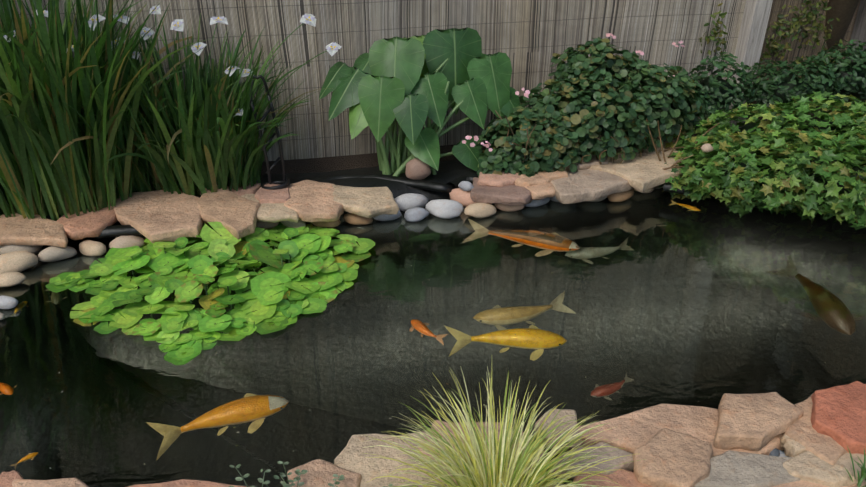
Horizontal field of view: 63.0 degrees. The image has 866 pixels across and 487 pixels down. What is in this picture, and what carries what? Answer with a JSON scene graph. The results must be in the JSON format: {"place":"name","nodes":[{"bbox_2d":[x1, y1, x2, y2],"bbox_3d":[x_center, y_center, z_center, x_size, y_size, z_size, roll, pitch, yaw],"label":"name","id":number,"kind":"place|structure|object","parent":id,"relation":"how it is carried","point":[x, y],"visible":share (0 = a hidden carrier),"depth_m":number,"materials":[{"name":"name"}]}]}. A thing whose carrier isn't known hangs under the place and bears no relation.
{"place":"outdoors","nodes":[
{"label":"outdoors","id":0,"kind":"place"},
{"bbox_2d":[0,188,865,486],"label":"pond water","id":1,"kind":"structure","parent":0,"point":[712,302],"depth_m":2.73,"materials":[{"name":"black liquid"}]},
{"bbox_2d":[0,312,4,319],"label":"pebble","id":2,"kind":"object","parent":1,"relation":"on","point":[2,316],"visible":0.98,"depth_m":2.86,"materials":[{"name":"stone"}]},
{"bbox_2d":[0,295,17,308],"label":"cobble","id":3,"kind":"object","parent":1,"relation":"on","point":[7,302],"visible":1,"depth_m":2.93,"materials":[{"name":"stone"}]},
{"bbox_2d":[0,271,26,286],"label":"cobble","id":4,"kind":"object","parent":1,"relation":"on","point":[11,278],"visible":0.98,"depth_m":3.08,"materials":[{"name":"stone"}]},
{"bbox_2d":[0,250,37,273],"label":"cobble","id":5,"kind":"object","parent":1,"relation":"on","point":[18,261],"visible":0.9,"depth_m":3.18,"materials":[{"name":"stone"}]},
{"bbox_2d":[0,245,42,253],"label":"cobble","id":6,"kind":"object","parent":1,"relation":"on","point":[34,249],"visible":0.33,"depth_m":3.29,"materials":[{"name":"stone"}]},
{"bbox_2d":[38,246,76,261],"bbox_3d":[-1.760,0.043,3.304,0.168,0.075,0.095,-10,27,-27],"label":"cobble","id":7,"kind":"object","parent":1,"relation":"on","point":[52,254],"visible":0.88,"depth_m":3.27,"materials":[{"name":"stone"}]},
{"bbox_2d":[79,240,105,255],"bbox_3d":[-1.616,0.023,3.351,0.159,0.067,0.085,11,29,27],"label":"cobble","id":8,"kind":"object","parent":1,"relation":"on","point":[90,248],"visible":1,"depth_m":3.32,"materials":[{"name":"stone"}]},
{"bbox_2d":[109,235,144,247],"bbox_3d":[-1.465,-0.002,3.383,0.160,0.080,0.095,-9,27,-18],"label":"cobble","id":9,"kind":"object","parent":1,"relation":"on","point":[124,241],"visible":0.75,"depth_m":3.35,"materials":[{"name":"stone"}]},
{"bbox_2d":[46,222,374,364],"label":"water lily pads","id":10,"kind":"object","parent":1,"relation":"on","point":[267,294],"visible":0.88,"depth_m":3.05,"materials":[{"name":"green plant"}]},
{"bbox_2d":[256,221,278,229],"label":"cobble","id":11,"kind":"object","parent":1,"relation":"on","point":[265,225],"visible":0.33,"depth_m":3.55,"materials":[{"name":"stone"}]},
{"bbox_2d":[280,220,305,227],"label":"cobble","id":12,"kind":"object","parent":1,"relation":"on","point":[298,224],"visible":0.5,"depth_m":3.57,"materials":[{"name":"stone"}]},
{"bbox_2d":[312,220,340,227],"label":"cobble","id":13,"kind":"object","parent":1,"relation":"on","point":[328,224],"visible":0.33,"depth_m":3.57,"materials":[{"name":"stone"}]},
{"bbox_2d":[343,213,372,224],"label":"cobble","id":14,"kind":"object","parent":1,"relation":"on","point":[352,219],"visible":0.77,"depth_m":3.61,"materials":[{"name":"stone"}]},
{"bbox_2d":[373,210,401,220],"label":"cobble","id":15,"kind":"object","parent":1,"relation":"on","point":[384,217],"visible":0.54,"depth_m":3.65,"materials":[{"name":"stone"}]},
{"bbox_2d":[394,193,427,211],"bbox_3d":[-0.129,-0.226,3.788,0.218,0.098,0.112,-10,34,-14],"label":"cobble","id":16,"kind":"object","parent":1,"relation":"on","point":[405,202],"visible":0.67,"depth_m":3.75,"materials":[{"name":"stone"}]},
{"bbox_2d":[404,207,429,221],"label":"cobble","id":17,"kind":"object","parent":1,"relation":"on","point":[416,214],"visible":1,"depth_m":3.65,"materials":[{"name":"stone"}]},
{"bbox_2d":[425,199,463,218],"bbox_3d":[0.060,-0.183,3.706,0.200,0.110,0.112,3,32,0],"label":"cobble","id":18,"kind":"object","parent":1,"relation":"on","point":[444,208],"visible":0.98,"depth_m":3.67,"materials":[{"name":"stone"}]},
{"bbox_2d":[449,188,477,206],"bbox_3d":[0.205,-0.251,3.824,0.237,0.116,0.134,12,34,13],"label":"cobble","id":19,"kind":"object","parent":1,"relation":"on","point":[462,197],"visible":0.35,"depth_m":3.78,"materials":[{"name":"stone"}]},
{"bbox_2d":[458,181,473,190],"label":"pebble","id":20,"kind":"object","parent":19,"relation":"on","point":[466,185],"visible":0.96,"depth_m":3.74,"materials":[{"name":"stone"}]},
{"bbox_2d":[470,177,532,205],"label":"flagstone","id":21,"kind":"object","parent":19,"relation":"on","point":[512,195],"visible":0.77,"depth_m":3.69,"materials":[{"name":"stone"}]},
{"bbox_2d":[477,170,519,186],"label":"flagstone","id":22,"kind":"object","parent":21,"relation":"on","point":[497,180],"visible":0.58,"depth_m":3.78,"materials":[{"name":"stone"}]},
{"bbox_2d":[515,174,549,186],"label":"flagstone","id":23,"kind":"object","parent":21,"relation":"on","point":[523,180],"visible":0.42,"depth_m":3.77,"materials":[{"name":"beige stone"}]},
{"bbox_2d":[538,164,567,181],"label":"flagstone","id":24,"kind":"object","parent":23,"relation":"on","point":[553,175],"visible":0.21,"depth_m":3.82,"materials":[{"name":"beige stone"}]},
{"bbox_2d":[524,182,554,199],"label":"flagstone","id":25,"kind":"object","parent":21,"relation":"on","point":[540,192],"visible":0.44,"depth_m":3.70,"materials":[{"name":"beige stone"}]},
{"bbox_2d":[464,203,496,217],"bbox_3d":[0.247,-0.177,3.716,0.185,0.080,0.102,-7,26,-22],"label":"cobble","id":26,"kind":"object","parent":1,"relation":"on","point":[480,210],"visible":0.98,"depth_m":3.68,"materials":[{"name":"stone"}]},
{"bbox_2d":[495,203,523,211],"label":"cobble","id":27,"kind":"object","parent":1,"relation":"on","point":[505,208],"visible":0.52,"depth_m":3.75,"materials":[{"name":"stone"}]},
{"bbox_2d":[524,197,549,206],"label":"cobble","id":28,"kind":"object","parent":1,"relation":"on","point":[536,203],"visible":0.33,"depth_m":3.80,"materials":[{"name":"stone"}]},
{"bbox_2d":[549,196,559,202],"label":"cobble","id":29,"kind":"object","parent":1,"relation":"on","point":[554,199],"visible":0.1,"depth_m":3.86,"materials":[{"name":"stone"}]},
{"bbox_2d":[587,196,606,201],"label":"cobble","id":30,"kind":"object","parent":1,"relation":"on","point":[601,199],"visible":0.17,"depth_m":3.86,"materials":[{"name":"stone"}]},
{"bbox_2d":[607,189,633,201],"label":"cobble","id":31,"kind":"object","parent":1,"relation":"on","point":[620,196],"visible":0.54,"depth_m":3.85,"materials":[{"name":"stone"}]},
{"bbox_2d":[634,188,653,192],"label":"cobble","id":32,"kind":"object","parent":1,"relation":"on","point":[649,190],"visible":0.21,"depth_m":3.97,"materials":[{"name":"stone"}]},
{"bbox_2d":[248,117,824,189],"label":"ground","id":33,"kind":"structure","parent":0,"point":[324,164],"depth_m":4.22,"materials":[{"name":"soil"}]},
{"bbox_2d":[0,470,22,486],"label":"flagstone","id":34,"kind":"object","parent":33,"relation":"on","point":[7,479],"visible":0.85,"depth_m":1.95,"materials":[{"name":"stone"}]},
{"bbox_2d":[0,0,71,214],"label":"iris plant","id":35,"kind":"object","parent":33,"relation":"on","point":[31,30],"visible":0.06,"depth_m":3.21,"materials":[{"name":"green plant"}]},
{"bbox_2d":[198,182,260,195],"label":"flagstone","id":36,"kind":"object","parent":33,"relation":"on","point":[249,189],"visible":0.17,"depth_m":3.76,"materials":[{"name":"beige stone"}]},
{"bbox_2d":[241,194,298,222],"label":"flagstone","id":37,"kind":"object","parent":33,"relation":"on","point":[273,212],"visible":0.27,"depth_m":3.48,"materials":[{"name":"beige stone"}]},
{"bbox_2d":[2,0,745,160],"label":"reed fence","id":38,"kind":"object","parent":33,"relation":"on","point":[529,38],"visible":0.21,"depth_m":4.17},
{"bbox_2d":[0,139,783,484],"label":"pond liner","id":39,"kind":"object","parent":33,"relation":"on","point":[448,171],"visible":0.06,"depth_m":3.94,"materials":[{"name":"black rubber"}]},
{"bbox_2d":[0,212,67,247],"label":"flagstone","id":40,"kind":"object","parent":39,"relation":"on","point":[18,229],"visible":0.9,"depth_m":3.30,"materials":[{"name":"beige stone"}]},
{"bbox_2d":[12,477,88,486],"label":"flagstone","id":41,"kind":"object","parent":39,"relation":"on","point":[69,482],"visible":0.98,"depth_m":1.93,"materials":[{"name":"beige stone"}]},
{"bbox_2d":[57,202,117,239],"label":"flagstone","id":42,"kind":"object","parent":39,"relation":"on","point":[82,225],"visible":0.71,"depth_m":3.39,"materials":[{"name":"brown stone"}]},
{"bbox_2d":[0,0,229,220],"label":"ornamental grass","id":43,"kind":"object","parent":39,"relation":"on","point":[35,136],"depth_m":3.23,"materials":[{"name":"green plant"}]},
{"bbox_2d":[113,188,202,243],"bbox_3d":[-1.351,-0.150,3.535,0.425,0.077,0.629,-15,31,-26],"label":"flagstone","id":44,"kind":"object","parent":39,"relation":"on","point":[157,216],"visible":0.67,"depth_m":3.44,"materials":[{"name":"beige stone"}]},
{"bbox_2d":[3,5,340,195],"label":"white flowers","id":45,"kind":"object","parent":39,"relation":"on","point":[177,25],"visible":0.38,"depth_m":3.50,"materials":[{"name":"white plant"}]},
{"bbox_2d":[127,479,248,486],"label":"flagstone","id":46,"kind":"object","parent":39,"relation":"on","point":[187,483],"visible":1,"depth_m":1.93,"materials":[{"name":"beige stone"}]},
{"bbox_2d":[51,13,332,195],"bbox_3d":[-1.206,-0.672,3.622,1.443,0.890,1.348,-12,30,-22],"label":"iris plant","id":47,"kind":"object","parent":39,"relation":"on","point":[228,142],"visible":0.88,"depth_m":3.56,"materials":[{"name":"green plant"}]},
{"bbox_2d":[197,188,260,238],"bbox_3d":[-1.051,-0.169,3.550,0.581,0.070,0.276,21,34,34],"label":"flagstone","id":48,"kind":"object","parent":39,"relation":"on","point":[234,214],"visible":0.85,"depth_m":3.46,"materials":[{"name":"beige stone"}]},
{"bbox_2d":[249,75,289,189],"bbox_3d":[-0.832,-0.530,3.613,0.151,0.644,0.130,-13,31,-23],"label":"iron plant support","id":49,"kind":"object","parent":39,"relation":"on","point":[284,183],"visible":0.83,"depth_m":3.67,"materials":[{"name":"black metal"}]},
{"bbox_2d":[254,183,289,203],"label":"flagstone","id":50,"kind":"object","parent":39,"relation":"on","point":[262,195],"visible":0.71,"depth_m":3.62,"materials":[{"name":"stone"}]},
{"bbox_2d":[229,461,392,486],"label":"herb plant","id":51,"kind":"object","parent":39,"relation":"on","point":[297,478],"visible":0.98,"depth_m":1.86,"materials":[{"name":"green plant"}]},
{"bbox_2d":[284,180,343,222],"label":"flagstone","id":52,"kind":"object","parent":39,"relation":"on","point":[311,201],"visible":0.85,"depth_m":3.56,"materials":[{"name":"beige stone"}]},
{"bbox_2d":[287,459,361,486],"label":"flagstone","id":53,"kind":"object","parent":39,"relation":"on","point":[320,472],"visible":0.81,"depth_m":1.94,"materials":[{"name":"brown stone"}]},
{"bbox_2d":[332,185,398,217],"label":"flagstone","id":54,"kind":"object","parent":39,"relation":"on","point":[368,202],"visible":0.85,"depth_m":3.58,"materials":[{"name":"beige stone"}]},
{"bbox_2d":[334,431,448,486],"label":"flagstone","id":55,"kind":"object","parent":39,"relation":"on","point":[352,456],"visible":0.58,"depth_m":2.00,"materials":[{"name":"beige stone"}]},
{"bbox_2d":[96,174,687,238],"bbox_3d":[-0.104,-0.280,3.812,3.136,0.061,0.527,-5,28,-9],"label":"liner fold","id":56,"kind":"object","parent":39,"relation":"on","point":[127,230],"visible":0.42,"depth_m":3.85,"materials":[{"name":"black rubber"}]},
{"bbox_2d":[405,158,430,179],"bbox_3d":[-0.082,-0.411,3.898,0.143,0.127,0.079,-3,32,-3],"label":"bank rock","id":57,"kind":"object","parent":39,"relation":"on","point":[417,169],"visible":0.94,"depth_m":3.87,"materials":[{"name":"stone"}]},
{"bbox_2d":[319,27,520,176],"bbox_3d":[-0.047,-0.768,3.935,1.149,0.784,0.607,0,28,-1],"label":"taro plant","id":58,"kind":"object","parent":39,"relation":"on","point":[437,73],"visible":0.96,"depth_m":3.84,"materials":[{"name":"green plant"}]},
{"bbox_2d":[418,420,544,485],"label":"flagstone","id":59,"kind":"object","parent":39,"relation":"on","point":[446,424],"visible":0.1,"depth_m":2.08,"materials":[{"name":"brown stone"}]},
{"bbox_2d":[462,33,707,177],"bbox_3d":[0.876,-0.787,4.037,1.499,0.711,0.707,-15,31,-26],"label":"geranium bush","id":60,"kind":"object","parent":39,"relation":"on","point":[625,106],"depth_m":3.91,"materials":[{"name":"green plant"}]},
{"bbox_2d":[550,442,633,479],"bbox_3d":[0.454,0.630,2.000,0.255,0.063,0.118,-11,30,-19],"label":"flagstone","id":61,"kind":"object","parent":39,"relation":"on","point":[629,465],"visible":0.4,"depth_m":1.98,"materials":[{"name":"grey stone"}]},
{"bbox_2d":[551,167,633,203],"bbox_3d":[0.830,-0.341,3.866,0.572,0.071,0.376,-18,33,-30],"label":"flagstone","id":62,"kind":"object","parent":39,"relation":"on","point":[579,186],"visible":0.56,"depth_m":3.75,"materials":[{"name":"beige stone"}]},
{"bbox_2d":[567,153,608,169],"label":"flagstone","id":63,"kind":"object","parent":62,"relation":"on","point":[594,160],"visible":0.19,"depth_m":3.93,"materials":[{"name":"beige stone"}]},
{"bbox_2d":[590,140,681,192],"bbox_3d":[1.252,-0.465,4.060,0.736,0.080,0.454,-24,36,-38],"label":"flagstone","id":64,"kind":"object","parent":62,"relation":"on","point":[644,172],"visible":0.5,"depth_m":3.89,"materials":[{"name":"beige stone"}]},
{"bbox_2d":[484,110,718,169],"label":"geranium twigs","id":65,"kind":"object","parent":39,"relation":"on","point":[657,152],"visible":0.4,"depth_m":3.90,"materials":[{"name":"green plant"}]},
{"bbox_2d":[573,469,651,486],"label":"flagstone","id":66,"kind":"object","parent":39,"relation":"on","point":[622,477],"visible":0.6,"depth_m":1.93,"materials":[{"name":"beige stone"}]},
{"bbox_2d":[574,403,783,456],"bbox_3d":[0.770,0.582,2.139,0.809,0.070,0.240,0,28,-1],"label":"flagstone","id":67,"kind":"object","parent":39,"relation":"on","point":[631,432],"visible":0.29,"depth_m":2.12,"materials":[{"name":"brown stone"}]},
{"bbox_2d":[534,409,581,453],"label":"flagstone","id":68,"kind":"object","parent":67,"relation":"on","point":[564,412],"visible":0.6,"depth_m":2.11,"materials":[{"name":"beige stone"}]},
{"bbox_2d":[632,428,712,486],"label":"flagstone","id":69,"kind":"object","parent":67,"relation":"on","point":[672,458],"visible":0.94,"depth_m":1.94,"materials":[{"name":"brown stone"}]},
{"bbox_2d":[714,392,803,450],"bbox_3d":[0.937,0.527,2.116,0.321,0.072,0.191,-16,32,-27],"label":"flagstone","id":70,"kind":"object","parent":67,"relation":"on","point":[754,422],"visible":0.94,"depth_m":2.07,"materials":[{"name":"beige stone"}]},
{"bbox_2d":[782,395,846,464],"bbox_3d":[1.161,0.553,2.108,0.321,0.071,0.194,-22,35,-35],"label":"flagstone","id":71,"kind":"object","parent":67,"relation":"on","point":[810,438],"visible":0.38,"depth_m":2.03,"materials":[{"name":"beige stone"}]},
{"bbox_2d":[780,434,805,456],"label":"flagstone","id":72,"kind":"object","parent":71,"relation":"on","point":[791,447],"visible":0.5,"depth_m":2.03,"materials":[{"name":"beige stone"}]},
{"bbox_2d":[811,381,865,455],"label":"flagstone","id":73,"kind":"object","parent":71,"relation":"on","point":[838,414],"visible":0.9,"depth_m":2.07,"materials":[{"name":"red stone"}]},
{"bbox_2d":[694,450,799,486],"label":"flagstone","id":74,"kind":"object","parent":39,"relation":"on","point":[729,468],"visible":0.77,"depth_m":1.94,"materials":[{"name":"grey stone"}]},
{"bbox_2d":[772,480,865,486],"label":"flagstone","id":75,"kind":"object","parent":39,"relation":"on","point":[801,483],"visible":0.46,"depth_m":1.91,"materials":[{"name":"beige stone"}]},
{"bbox_2d":[845,446,865,486],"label":"plants","id":76,"kind":"object","parent":75,"relation":"on","point":[862,476],"visible":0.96,"depth_m":1.89,"materials":[{"name":"green plant"}]},
{"bbox_2d":[783,450,865,486],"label":"flagstone","id":77,"kind":"object","parent":39,"relation":"on","point":[808,466],"visible":0.6,"depth_m":1.94,"materials":[{"name":"beige stone"}]},
{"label":"flagstone","id":78,"kind":"object","parent":39,"relation":"on","visible":0},
{"bbox_2d":[363,367,644,486],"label":"sedge plant","id":79,"kind":"object","parent":78,"relation":"on","point":[501,457],"visible":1,"depth_m":1.80,"materials":[{"name":"green plant"}]},
{"bbox_2d":[723,0,772,127],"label":"fence post","id":80,"kind":"object","parent":33,"relation":"on","point":[753,27],"depth_m":4.52,"materials":[{"name":"grey wood"}]},
{"bbox_2d":[699,0,843,77],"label":"vine on fence","id":81,"kind":"object","parent":80,"relation":"attached to","point":[797,23],"visible":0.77,"depth_m":4.57,"materials":[{"name":"green plant"}]},
{"bbox_2d":[659,91,865,229],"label":"ivy groundcover","id":82,"kind":"object","parent":33,"relation":"on","point":[827,145],"depth_m":3.63,"materials":[{"name":"green plant"}]},
{"bbox_2d":[701,143,712,152],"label":"pebble","id":83,"kind":"object","parent":82,"relation":"on","point":[707,147],"visible":1,"depth_m":3.74,"materials":[{"name":"stone"}]},
{"bbox_2d":[660,40,865,130],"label":"shrub","id":84,"kind":"object","parent":33,"relation":"on","point":[817,82],"depth_m":4.36,"materials":[{"name":"green plant"}]},
{"bbox_2d":[769,448,788,456],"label":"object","id":85,"kind":"object","parent":33,"relation":"on","point":[776,452],"visible":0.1,"depth_m":2.06,"materials":[{"name":"grey stone"}]},
{"bbox_2d":[746,0,860,121],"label":"wooden fence","id":86,"kind":"object","parent":33,"relation":"on","point":[777,6],"depth_m":4.68,"materials":[{"name":"wood"}]},
{"bbox_2d":[831,0,865,111],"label":"trunk","id":87,"kind":"object","parent":33,"relation":"on","point":[859,31],"depth_m":4.68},
{"bbox_2d":[824,0,859,49],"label":"trunk","id":88,"kind":"object","parent":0,"point":[843,11],"visible":0.25,"depth_m":4.60,"materials":[{"name":"brown wood"}]}
]}

